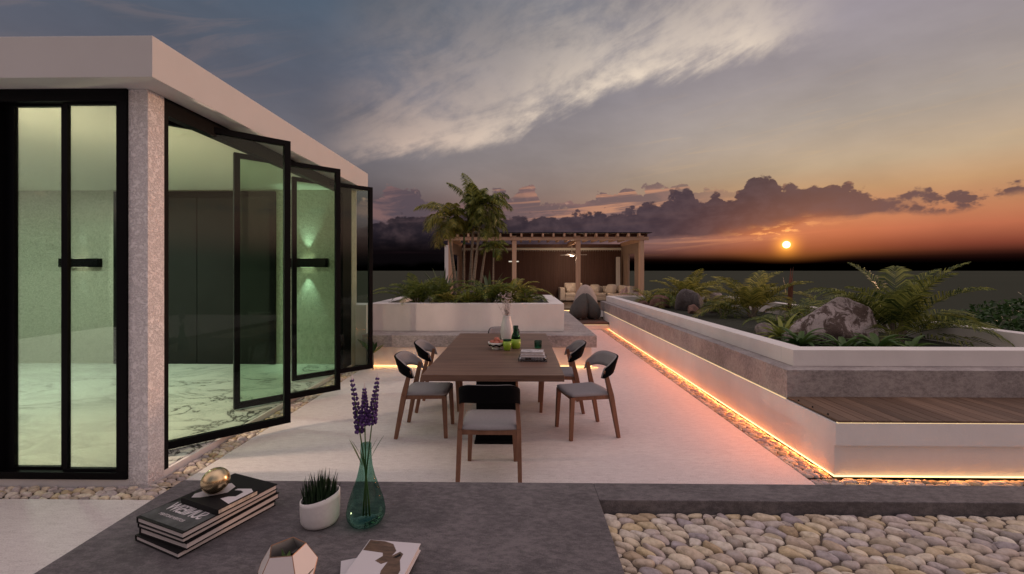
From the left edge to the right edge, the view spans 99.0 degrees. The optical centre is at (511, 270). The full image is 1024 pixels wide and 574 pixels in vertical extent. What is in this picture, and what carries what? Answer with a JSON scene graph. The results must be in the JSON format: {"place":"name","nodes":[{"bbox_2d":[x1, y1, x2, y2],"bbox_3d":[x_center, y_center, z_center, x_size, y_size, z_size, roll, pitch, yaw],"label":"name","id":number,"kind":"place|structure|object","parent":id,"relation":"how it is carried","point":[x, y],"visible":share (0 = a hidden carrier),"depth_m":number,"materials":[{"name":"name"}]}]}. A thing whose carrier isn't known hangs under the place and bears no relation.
{"place":"outdoors","nodes":[
{"label":"outdoors","id":0,"kind":"place"},
{"bbox_2d":[0,365,359,499],"bbox_3d":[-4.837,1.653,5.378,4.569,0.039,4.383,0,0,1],"label":"pebble channel","id":1,"kind":"object","parent":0,"point":[152,493],"visible":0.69,"depth_m":3.33,"materials":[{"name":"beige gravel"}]},
{"bbox_2d":[0,36,372,489],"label":"house","id":2,"kind":"structure","parent":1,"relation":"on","point":[198,210],"depth_m":4.98,"materials":[{"name":"paint"}]},
{"bbox_2d":[0,88,127,479],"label":"window frame","id":3,"kind":"structure","parent":2,"relation":"in","point":[7,96],"depth_m":3.34,"materials":[{"name":"black metal"}]},
{"bbox_2d":[58,258,101,266],"bbox_3d":[-7.381,-0.130,7.479,0.670,0.153,0.099,0,0,1],"label":"wall lamp","id":4,"kind":"object","parent":2,"relation":"attached to","point":[86,262],"visible":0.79,"depth_m":7.43,"materials":[{"name":"black metal"}]},
{"bbox_2d":[169,197,196,363],"bbox_3d":[-6.051,0.175,7.492,1.332,2.841,0.034,0,0,1],"label":"door","id":5,"kind":"structure","parent":2,"relation":"in","point":[182,211],"depth_m":7.47,"materials":[{"name":"glass"}]},
{"bbox_2d":[169,121,290,448],"bbox_3d":[-2.757,0.119,4.148,1.212,2.922,0.056,0,0,-43],"label":"glass door","id":6,"kind":"structure","parent":2,"relation":"in","point":[286,418],"depth_m":4.51,"materials":[{"name":"black metal"}]},
{"bbox_2d":[197,197,268,363],"bbox_3d":[-4.751,0.175,7.473,1.245,2.841,0.034,0,0,1],"label":"door","id":7,"kind":"structure","parent":2,"relation":"in","point":[214,214],"depth_m":7.46,"materials":[{"name":"glass"}]},
{"bbox_2d":[233,152,340,409],"bbox_3d":[-2.728,0.119,5.393,1.212,2.922,0.056,0,0,-43],"label":"glass door","id":8,"kind":"structure","parent":2,"relation":"in","point":[237,404],"depth_m":5.23,"materials":[{"name":"black metal"}]},
{"bbox_2d":[297,258,327,266],"bbox_3d":[-3.477,-0.130,7.422,0.670,0.153,0.099,0,0,1],"label":"wall lamp","id":9,"kind":"object","parent":2,"relation":"attached to","point":[312,262],"visible":0.66,"depth_m":7.37,"materials":[{"name":"black metal"}]},
{"bbox_2d":[291,176,372,380],"bbox_3d":[-2.706,0.119,6.667,1.212,2.922,0.056,0,0,-43],"label":"glass door","id":10,"kind":"structure","parent":2,"relation":"in","point":[294,377],"depth_m":6.37,"materials":[{"name":"black metal"}]},
{"bbox_2d":[0,330,814,573],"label":"terrace floor","id":11,"kind":"structure","parent":0,"point":[671,432],"depth_m":4.01,"materials":[{"name":"stone"}]},
{"bbox_2d":[358,339,382,369],"bbox_3d":[-2.354,1.396,7.334,0.454,0.508,0.182,0,0,1],"label":"seedling plant","id":12,"kind":"object","parent":11,"relation":"on","point":[364,344],"visible":0.72,"depth_m":7.29,"materials":[{"name":"green plant"}]},
{"bbox_2d":[394,351,453,438],"bbox_3d":[-0.910,1.254,4.514,0.573,0.797,0.505,0,0,2],"label":"dining chair","id":13,"kind":"object","parent":11,"relation":"on","point":[415,389],"visible":1,"depth_m":4.34,"materials":[{"name":"grey fabric"}]},
{"bbox_2d":[414,339,462,412],"bbox_3d":[-0.894,1.254,5.312,0.573,0.797,0.505,0,0,-1],"label":"dining chair","id":14,"kind":"object","parent":11,"relation":"on","point":[422,347],"visible":0.56,"depth_m":5.11,"materials":[{"name":"grey fabric"}]},
{"bbox_2d":[356,295,596,366],"bbox_3d":[-0.997,1.127,9.713,4.922,1.047,4.605,0,0,1],"label":"raised planter","id":15,"kind":"object","parent":11,"relation":"on","point":[399,327],"visible":0.58,"depth_m":7.92,"materials":[{"name":"concrete"}]},
{"bbox_2d":[366,272,449,305],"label":"palm","id":16,"kind":"object","parent":15,"relation":"on","point":[411,285],"visible":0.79,"depth_m":8.45,"materials":[{"name":"green plant"}]},
{"bbox_2d":[392,278,467,302],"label":"palm","id":17,"kind":"object","parent":15,"relation":"on","point":[436,287],"visible":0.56,"depth_m":8.56,"materials":[{"name":"green plant"}]},
{"bbox_2d":[413,201,468,290],"bbox_3d":[-1.492,-0.406,9.420,1.191,2.207,1.209,0,0,1],"label":"palm tree","id":18,"kind":"object","parent":15,"relation":"on","point":[455,212],"visible":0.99,"depth_m":9.25,"materials":[{"name":"green plant"}]},
{"bbox_2d":[424,268,470,290],"bbox_3d":[-1.467,0.285,9.293,1.114,0.880,1.143,0,0,-40],"label":"broadleaf plant","id":19,"kind":"object","parent":15,"relation":"on","point":[444,279],"visible":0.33,"depth_m":9.30,"materials":[{"name":"green plant"}]},
{"bbox_2d":[429,286,478,302],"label":"palm","id":20,"kind":"object","parent":15,"relation":"on","point":[450,297],"visible":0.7,"depth_m":8.34,"materials":[{"name":"green plant"}]},
{"bbox_2d":[443,220,482,287],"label":"palm tree","id":21,"kind":"object","parent":15,"relation":"on","point":[466,232],"visible":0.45,"depth_m":9.60,"materials":[{"name":"green plant"}]},
{"bbox_2d":[446,173,488,288],"bbox_3d":[-0.924,-0.751,9.515,0.967,2.894,0.801,0,0,1],"label":"palm tree","id":22,"kind":"object","parent":15,"relation":"on","point":[471,188],"visible":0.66,"depth_m":9.44,"materials":[{"name":"green plant"}]},
{"bbox_2d":[452,289,482,302],"bbox_3d":[-0.924,0.539,9.042,0.658,0.293,0.486,0,0,28],"label":"rock","id":23,"kind":"object","parent":15,"relation":"on","point":[465,293],"visible":0.07,"depth_m":8.93,"materials":[{"name":"grey stone"}]},
{"bbox_2d":[454,286,481,302],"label":"broadleaf plant","id":24,"kind":"object","parent":15,"relation":"on","point":[467,297],"visible":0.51,"depth_m":8.39,"materials":[{"name":"green plant"}]},
{"bbox_2d":[458,192,512,287],"bbox_3d":[-0.548,-0.498,9.371,1.200,2.392,1.176,0,0,1],"label":"palm tree","id":25,"kind":"object","parent":15,"relation":"on","point":[490,202],"visible":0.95,"depth_m":9.18,"materials":[{"name":"green plant"}]},
{"bbox_2d":[465,213,507,282],"bbox_3d":[-0.547,-0.276,9.501,0.987,1.950,0.919,0,0,1],"label":"palm tree","id":26,"kind":"object","parent":15,"relation":"on","point":[483,235],"visible":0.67,"depth_m":9.42,"materials":[{"name":"green plant"}]},
{"bbox_2d":[471,270,505,300],"bbox_3d":[-0.410,0.357,9.163,1.132,0.736,0.978,0,0,1],"label":"broadleaf plant","id":27,"kind":"object","parent":15,"relation":"on","point":[487,282],"visible":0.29,"depth_m":8.94,"materials":[{"name":"green plant"}]},
{"bbox_2d":[453,277,526,302],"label":"palm","id":28,"kind":"object","parent":15,"relation":"on","point":[489,296],"visible":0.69,"depth_m":8.43,"materials":[{"name":"green plant"}]},
{"bbox_2d":[478,240,508,302],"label":"palm tree","id":29,"kind":"object","parent":15,"relation":"on","point":[488,246],"visible":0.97,"depth_m":9.29,"materials":[{"name":"green plant"}]},
{"bbox_2d":[498,279,526,299],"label":"broadleaf plant","id":30,"kind":"object","parent":15,"relation":"on","point":[511,283],"visible":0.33,"depth_m":8.56,"materials":[{"name":"green plant"}]},
{"bbox_2d":[477,278,553,302],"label":"palm","id":31,"kind":"object","parent":15,"relation":"on","point":[520,281],"visible":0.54,"depth_m":8.58,"materials":[{"name":"green plant"}]},
{"bbox_2d":[500,285,546,302],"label":"palm","id":32,"kind":"object","parent":15,"relation":"on","point":[527,294],"visible":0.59,"depth_m":8.63,"materials":[{"name":"green plant"}]},
{"bbox_2d":[455,385,521,482],"bbox_3d":[-0.172,1.254,3.527,0.505,0.797,0.573,0,0,1],"label":"dining chair","id":33,"kind":"object","parent":11,"relation":"on","point":[486,422],"visible":0.94,"depth_m":3.36,"materials":[{"name":"brown wood"}]},
{"bbox_2d":[422,333,563,443],"bbox_3d":[-0.147,1.275,5.013,1.230,0.750,2.500,0,0,1],"label":"dining table","id":34,"kind":"object","parent":11,"relation":"on","point":[477,358],"visible":0.81,"depth_m":4.19,"materials":[{"name":"brown wood"}]},
{"bbox_2d":[488,341,502,349],"bbox_3d":[-0.176,0.860,5.023,0.198,0.080,0.198,0,0,1],"label":"fruit bowl","id":35,"kind":"object","parent":34,"relation":"on","point":[496,346],"visible":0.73,"depth_m":4.95,"materials":[{"name":"white ceramic"}]},
{"bbox_2d":[500,315,512,339],"bbox_3d":[-0.064,0.727,5.381,0.156,0.345,0.156,0,0,1],"label":"vase","id":36,"kind":"object","parent":34,"relation":"on","point":[506,332],"visible":0.8,"depth_m":5.33,"materials":[{"name":"white ceramic"}]},
{"bbox_2d":[495,292,513,315],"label":"dried twigs","id":37,"kind":"object","parent":36,"relation":"in","point":[507,311],"visible":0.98,"depth_m":5.37,"materials":[{"name":"grey plant"}]},
{"bbox_2d":[503,339,511,350],"bbox_3d":[-0.054,0.839,4.931,0.098,0.122,0.098,0,0,1],"label":"cup","id":38,"kind":"object","parent":34,"relation":"on","point":[506,344],"visible":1,"depth_m":4.89,"materials":[{"name":"green glass"}]},
{"bbox_2d":[511,325,520,348],"bbox_3d":[0.044,0.768,5.050,0.112,0.262,0.112,0,0,1],"label":"bottle","id":39,"kind":"object","parent":34,"relation":"on","point":[516,341],"visible":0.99,"depth_m":5.01,"materials":[{"name":"green glass"}]},
{"bbox_2d":[518,354,546,361],"bbox_3d":[0.209,0.879,4.397,0.284,0.040,0.180,0,0,4],"label":"tray","id":40,"kind":"object","parent":34,"relation":"on","point":[527,359],"visible":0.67,"depth_m":4.33,"materials":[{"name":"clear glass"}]},
{"bbox_2d":[521,352,544,357],"bbox_3d":[0.209,0.846,4.397,0.235,0.026,0.165,0,0,4],"label":"book","id":41,"kind":"object","parent":40,"relation":"on","point":[530,355],"visible":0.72,"depth_m":4.32,"materials":[{"name":"grey paper"}]},
{"bbox_2d":[521,349,543,354],"bbox_3d":[0.204,0.820,4.402,0.225,0.024,0.155,0,0,6],"label":"book","id":42,"kind":"object","parent":41,"relation":"on","point":[533,351],"visible":1,"depth_m":4.36,"materials":[{"name":"white paper"}]},
{"bbox_2d":[534,340,541,348],"bbox_3d":[0.302,0.857,5.076,0.088,0.085,0.088,0,0,1],"label":"tumbler","id":43,"kind":"object","parent":34,"relation":"on","point":[537,344],"visible":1,"depth_m":5.04,"materials":[{"name":"green glass"}]},
{"bbox_2d":[488,326,519,386],"bbox_3d":[-0.126,1.254,6.444,0.505,0.797,0.573,0,0,1],"label":"dining chair","id":44,"kind":"object","parent":11,"relation":"on","point":[496,329],"visible":0.1,"depth_m":6.66,"materials":[{"name":"grey fabric"}]},
{"bbox_2d":[34,480,1023,573],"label":"stone bench","id":45,"kind":"object","parent":11,"relation":"on","point":[497,528],"visible":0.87,"depth_m":2.04,"materials":[{"name":"grey stone"}]},
{"bbox_2d":[135,501,275,558],"bbox_3d":[-1.380,1.137,1.999,0.300,0.024,0.435,0,0,24],"label":"book","id":46,"kind":"object","parent":45,"relation":"on","point":[170,550],"visible":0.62,"depth_m":1.83,"materials":[{"name":"black paper"}]},
{"bbox_2d":[139,492,278,549],"bbox_3d":[-1.372,1.111,2.015,0.306,0.028,0.435,0,0,21],"label":"book","id":47,"kind":"object","parent":46,"relation":"on","point":[194,541],"visible":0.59,"depth_m":1.86,"materials":[{"name":"black paper"}]},
{"bbox_2d":[138,490,276,543],"bbox_3d":[-1.378,1.086,2.011,0.300,0.021,0.435,0,0,22],"label":"book","id":48,"kind":"object","parent":47,"relation":"on","point":[190,537],"visible":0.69,"depth_m":1.85,"materials":[{"name":"black paper"}]},
{"bbox_2d":[136,473,276,538],"bbox_3d":[-1.376,1.061,2.005,0.306,0.027,0.435,0,0,22],"label":"book","id":49,"kind":"object","parent":48,"relation":"on","point":[177,518],"visible":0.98,"depth_m":1.88,"materials":[{"name":"black paper"}]},
{"bbox_2d":[181,481,258,515],"bbox_3d":[-1.336,1.035,2.005,0.255,0.026,0.190,0,0,23],"label":"book","id":50,"kind":"object","parent":49,"relation":"on","point":[231,495],"visible":0.83,"depth_m":1.96,"materials":[{"name":"black paper"}]},
{"bbox_2d":[200,467,229,493],"bbox_3d":[-1.363,0.965,2.010,0.118,0.114,0.112,0,0,1],"label":"brass egg","id":51,"kind":"object","parent":50,"relation":"on","point":[215,480],"visible":1,"depth_m":1.98,"materials":[{"name":"gold metal"}]},
{"bbox_2d":[257,537,317,573],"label":"faceted planter","id":52,"kind":"object","parent":45,"relation":"on","point":[292,555],"visible":1,"depth_m":1.54,"materials":[{"name":"grey ceramic"}]},
{"bbox_2d":[300,468,340,529],"bbox_3d":[-0.877,1.028,1.998,0.175,0.242,0.176,0,0,1],"label":"grass pot","id":53,"kind":"object","parent":45,"relation":"on","point":[319,505],"depth_m":1.95,"materials":[{"name":"white ceramic"}]},
{"bbox_2d":[340,558,355,573],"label":"book","id":54,"kind":"object","parent":45,"relation":"on","point":[346,565],"visible":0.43,"depth_m":1.68,"materials":[{"name":"grey paper"}]},
{"bbox_2d":[345,540,420,573],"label":"book","id":55,"kind":"object","parent":54,"relation":"on","point":[382,557],"visible":1,"depth_m":1.67,"materials":[{"name":"grey paper"}]},
{"bbox_2d":[604,513,1023,573],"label":"pebble bed","id":56,"kind":"object","parent":45,"relation":"on","point":[909,556],"visible":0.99,"depth_m":1.93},
{"bbox_2d":[538,340,586,413],"bbox_3d":[0.605,1.254,5.277,0.573,0.797,0.505,0,0,1],"label":"dining chair","id":57,"kind":"object","parent":11,"relation":"on","point":[576,348],"visible":0.74,"depth_m":5.07,"materials":[{"name":"grey fabric"}]},
{"bbox_2d":[559,300,608,329],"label":"wooden deck","id":58,"kind":"structure","parent":11,"relation":"on","point":[597,324],"depth_m":12.43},
{"bbox_2d":[569,293,587,319],"bbox_3d":[2.007,1.065,13.071,0.584,0.770,0.678,0,0,1],"label":"bean bag","id":59,"kind":"object","parent":58,"relation":"on","point":[578,308],"visible":0.9,"depth_m":12.84,"materials":[{"name":"grey fabric"}]},
{"bbox_2d":[574,285,597,303],"bbox_3d":[2.341,0.951,13.973,0.794,0.999,0.763,0,0,1],"label":"bean bag","id":60,"kind":"object","parent":58,"relation":"on","point":[585,289],"visible":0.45,"depth_m":13.80,"materials":[{"name":"beige fabric"}]},
{"bbox_2d":[586,293,600,319],"bbox_3d":[2.410,1.065,13.084,0.487,0.770,0.575,0,0,1],"label":"bean bag","id":61,"kind":"object","parent":58,"relation":"on","point":[594,311],"visible":0.83,"depth_m":12.88,"materials":[{"name":"grey fabric"}]},
{"bbox_2d":[558,283,637,300],"bbox_3d":[3.519,0.925,18.340,2.900,0.750,2.980,0,0,1],"label":"corner sofa","id":62,"kind":"object","parent":58,"relation":"on","point":[564,294],"visible":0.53,"depth_m":18.87,"materials":[{"name":"beige fabric"}]},
{"bbox_2d":[565,284,574,292],"bbox_3d":[2.562,0.790,19.265,0.420,0.420,0.299,0,-30,-24],"label":"throw pillow","id":63,"kind":"object","parent":62,"relation":"on","point":[570,288],"visible":1,"depth_m":19.15,"materials":[{"name":"beige fabric"}]},
{"bbox_2d":[590,284,599,292],"bbox_3d":[3.632,0.810,19.249,0.460,0.460,0.327,0,-35,21],"label":"throw pillow","id":64,"kind":"object","parent":62,"relation":"on","point":[595,288],"visible":0.7,"depth_m":19.11,"materials":[{"name":"beige fabric"}]},
{"bbox_2d":[605,284,616,293],"bbox_3d":[4.277,0.810,18.889,0.500,0.500,0.356,0,-35,41],"label":"throw pillow","id":65,"kind":"object","parent":62,"relation":"on","point":[611,288],"visible":0.87,"depth_m":18.75,"materials":[{"name":"beige fabric"}]},
{"bbox_2d":[618,287,637,294],"bbox_3d":[4.601,0.881,17.095,0.913,0.514,0.363,0,0,1],"label":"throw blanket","id":66,"kind":"object","parent":62,"relation":"on","point":[623,290],"visible":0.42,"depth_m":17.15,"materials":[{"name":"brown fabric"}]},
{"bbox_2d":[555,350,620,440],"bbox_3d":[0.780,1.254,4.493,0.573,0.797,0.505,0,0,-14],"label":"dining chair","id":67,"kind":"object","parent":11,"relation":"on","point":[590,389],"visible":1,"depth_m":4.35,"materials":[{"name":"grey fabric"}]},
{"bbox_2d":[0,0,1023,270],"label":"sky","id":68,"kind":"structure","parent":0,"point":[741,135],"materials":[{"name":"grey"}]},
{"bbox_2d":[444,232,651,299],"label":"pavilion","id":69,"kind":"structure","parent":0,"point":[551,268],"depth_m":19.94,"materials":[{"name":"brown wood"}]},
{"bbox_2d":[355,271,1023,480],"bbox_3d":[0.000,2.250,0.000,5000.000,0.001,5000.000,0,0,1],"label":"ground","id":70,"kind":"structure","parent":0,"point":[1007,285],"depth_m":75.50,"materials":[{"name":"green plant"}]},
{"bbox_2d":[942,292,1023,331],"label":"hedge","id":71,"kind":"object","parent":70,"relation":"on","point":[1017,322],"visible":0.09,"depth_m":6.78,"materials":[{"name":"green plant"}]},
{"bbox_2d":[783,270,793,315],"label":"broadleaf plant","id":72,"kind":"object","parent":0,"point":[790,291],"visible":0.61,"depth_m":9.43,"materials":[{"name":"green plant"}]},
{"bbox_2d":[601,329,1023,485],"bbox_3d":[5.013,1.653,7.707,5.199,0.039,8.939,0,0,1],"label":"pebble channel","id":73,"kind":"object","parent":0,"point":[767,442],"visible":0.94,"depth_m":4.04,"materials":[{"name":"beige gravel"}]},
{"bbox_2d":[600,296,1023,477],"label":"raised planter","id":74,"kind":"object","parent":73,"relation":"on","point":[944,409],"visible":0.94,"depth_m":4.12,"materials":[{"name":"concrete"}]},
{"bbox_2d":[638,300,648,305],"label":"rock","id":75,"kind":"object","parent":74,"relation":"on","point":[643,302],"visible":0.39,"depth_m":12.55,"materials":[{"name":"stone"}]},
{"bbox_2d":[620,287,673,308],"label":"palm","id":76,"kind":"object","parent":74,"relation":"on","point":[649,294],"visible":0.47,"depth_m":12.74,"materials":[{"name":"green plant"}]},
{"bbox_2d":[649,295,670,307],"bbox_3d":[4.180,0.867,12.444,0.609,0.349,0.530,0,0,1],"label":"rock","id":77,"kind":"object","parent":74,"relation":"on","point":[654,301],"visible":0.79,"depth_m":12.25,"materials":[{"name":"stone"}]},
{"bbox_2d":[649,292,678,307],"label":"palm","id":78,"kind":"object","parent":74,"relation":"on","point":[672,299],"visible":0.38,"depth_m":12.09,"materials":[{"name":"green plant"}]},
{"bbox_2d":[675,289,702,310],"bbox_3d":[4.657,0.776,11.527,0.585,0.599,0.675,0,0,-41],"label":"rock","id":79,"kind":"object","parent":74,"relation":"on","point":[685,299],"visible":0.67,"depth_m":11.34,"materials":[{"name":"grey stone"}]},
{"bbox_2d":[644,268,733,309],"bbox_3d":[4.993,0.523,12.729,2.641,1.167,2.998,0,0,1],"label":"palm","id":80,"kind":"object","parent":74,"relation":"on","point":[691,282],"visible":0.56,"depth_m":12.54,"materials":[{"name":"green plant"}]},
{"bbox_2d":[688,304,701,313],"bbox_3d":[4.459,0.945,10.687,0.311,0.230,0.279,0,0,1],"label":"rock","id":81,"kind":"object","parent":74,"relation":"on","point":[692,308],"visible":0.84,"depth_m":10.61,"materials":[{"name":"brown stone"}]},
{"bbox_2d":[701,307,717,312],"bbox_3d":[4.877,0.971,10.837,0.411,0.196,0.311,0,0,-28],"label":"rock","id":82,"kind":"object","parent":74,"relation":"on","point":[713,311],"visible":0.27,"depth_m":10.73,"materials":[{"name":"stone"}]},
{"bbox_2d":[704,292,721,302],"bbox_3d":[5.928,0.780,12.799,0.602,0.322,0.387,0,0,1],"label":"rock","id":83,"kind":"object","parent":74,"relation":"on","point":[713,295],"visible":0.25,"depth_m":12.75,"materials":[{"name":"grey stone"}]},
{"bbox_2d":[699,300,750,318],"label":"palm","id":84,"kind":"object","parent":74,"relation":"on","point":[724,311],"visible":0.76,"depth_m":9.94,"materials":[{"name":"green plant"}]},
{"bbox_2d":[692,271,813,317],"bbox_3d":[5.485,0.547,9.900,2.370,1.100,2.338,0,0,36],"label":"palm","id":85,"kind":"object","parent":74,"relation":"on","point":[755,297],"visible":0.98,"depth_m":9.65,"materials":[{"name":"green plant"}]},
{"bbox_2d":[754,322,772,334],"bbox_3d":[4.114,0.947,7.095,0.285,0.210,0.239,0,0,1],"label":"rock","id":86,"kind":"object","parent":74,"relation":"on","point":[758,329],"visible":0.61,"depth_m":7.05,"materials":[{"name":"grey stone"}]},
{"bbox_2d":[742,308,811,329],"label":"palm","id":87,"kind":"object","parent":74,"relation":"on","point":[785,318],"visible":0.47,"depth_m":7.45,"materials":[{"name":"green plant"}]},
{"bbox_2d":[757,312,798,339],"bbox_3d":[4.044,0.861,6.445,0.915,0.484,0.793,0,0,24],"label":"broadleaf plant","id":88,"kind":"object","parent":74,"relation":"on","point":[778,331],"visible":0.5,"depth_m":6.51,"materials":[{"name":"green plant"}]},
{"bbox_2d":[760,290,838,318],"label":"palm","id":89,"kind":"object","parent":74,"relation":"on","point":[802,301],"visible":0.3,"depth_m":9.20,"materials":[{"name":"green plant"}]},
{"bbox_2d":[775,326,826,346],"bbox_3d":[3.875,0.945,5.909,0.716,0.355,0.700,0,0,29],"label":"broadleaf plant","id":90,"kind":"object","parent":74,"relation":"on","point":[800,340],"visible":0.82,"depth_m":5.85,"materials":[{"name":"green plant"}]},
{"bbox_2d":[781,297,878,345],"bbox_3d":[4.632,0.750,6.365,1.357,0.739,0.804,0,0,1],"label":"rock","id":91,"kind":"object","parent":74,"relation":"on","point":[844,317],"visible":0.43,"depth_m":6.12,"materials":[{"name":"grey stone"}]},
{"bbox_2d":[815,333,876,346],"bbox_3d":[4.215,0.972,5.531,0.635,0.314,0.659,0,0,1],"label":"broadleaf plant","id":92,"kind":"object","parent":74,"relation":"on","point":[840,342],"visible":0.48,"depth_m":5.55,"materials":[{"name":"green plant"}]},
{"bbox_2d":[804,297,923,321],"bbox_3d":[6.195,0.958,7.774,1.802,0.954,1.902,0,0,-41],"label":"palm","id":93,"kind":"object","parent":74,"relation":"on","point":[824,302],"visible":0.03,"depth_m":8.36,"materials":[{"name":"green plant"}]},
{"bbox_2d":[846,333,911,346],"bbox_3d":[4.537,0.960,5.470,0.792,0.389,0.762,0,0,-28],"label":"broadleaf plant","id":94,"kind":"object","parent":74,"relation":"on","point":[887,341],"visible":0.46,"depth_m":5.44,"materials":[{"name":"green plant"}]},
{"bbox_2d":[789,262,1014,346],"bbox_3d":[5.678,0.693,6.486,2.783,1.657,2.341,0,0,25],"label":"palm","id":95,"kind":"object","parent":74,"relation":"on","point":[902,301],"visible":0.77,"depth_m":6.28,"materials":[{"name":"green plant"}]},
{"bbox_2d":[885,335,937,346],"bbox_3d":[4.929,0.954,5.434,0.614,0.294,0.637,0,0,1],"label":"broadleaf plant","id":96,"kind":"object","parent":74,"relation":"on","point":[914,342],"visible":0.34,"depth_m":5.45,"materials":[{"name":"green plant"}]},
{"bbox_3d":[-0.666,0.968,1.995,0.172,0.358,0.172,0,0,1],"label":"flask vase","id":97,"kind":"object","parent":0,"visible":0},
{"bbox_2d":[350,372,382,515],"bbox_3d":[-0.668,0.792,1.994,0.168,0.655,0.063,0,0,1],"label":"lupine bunch","id":98,"kind":"object","parent":97,"relation":"in","point":[366,416],"visible":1,"depth_m":1.99,"materials":[{"name":"purple plant"}]}
]}

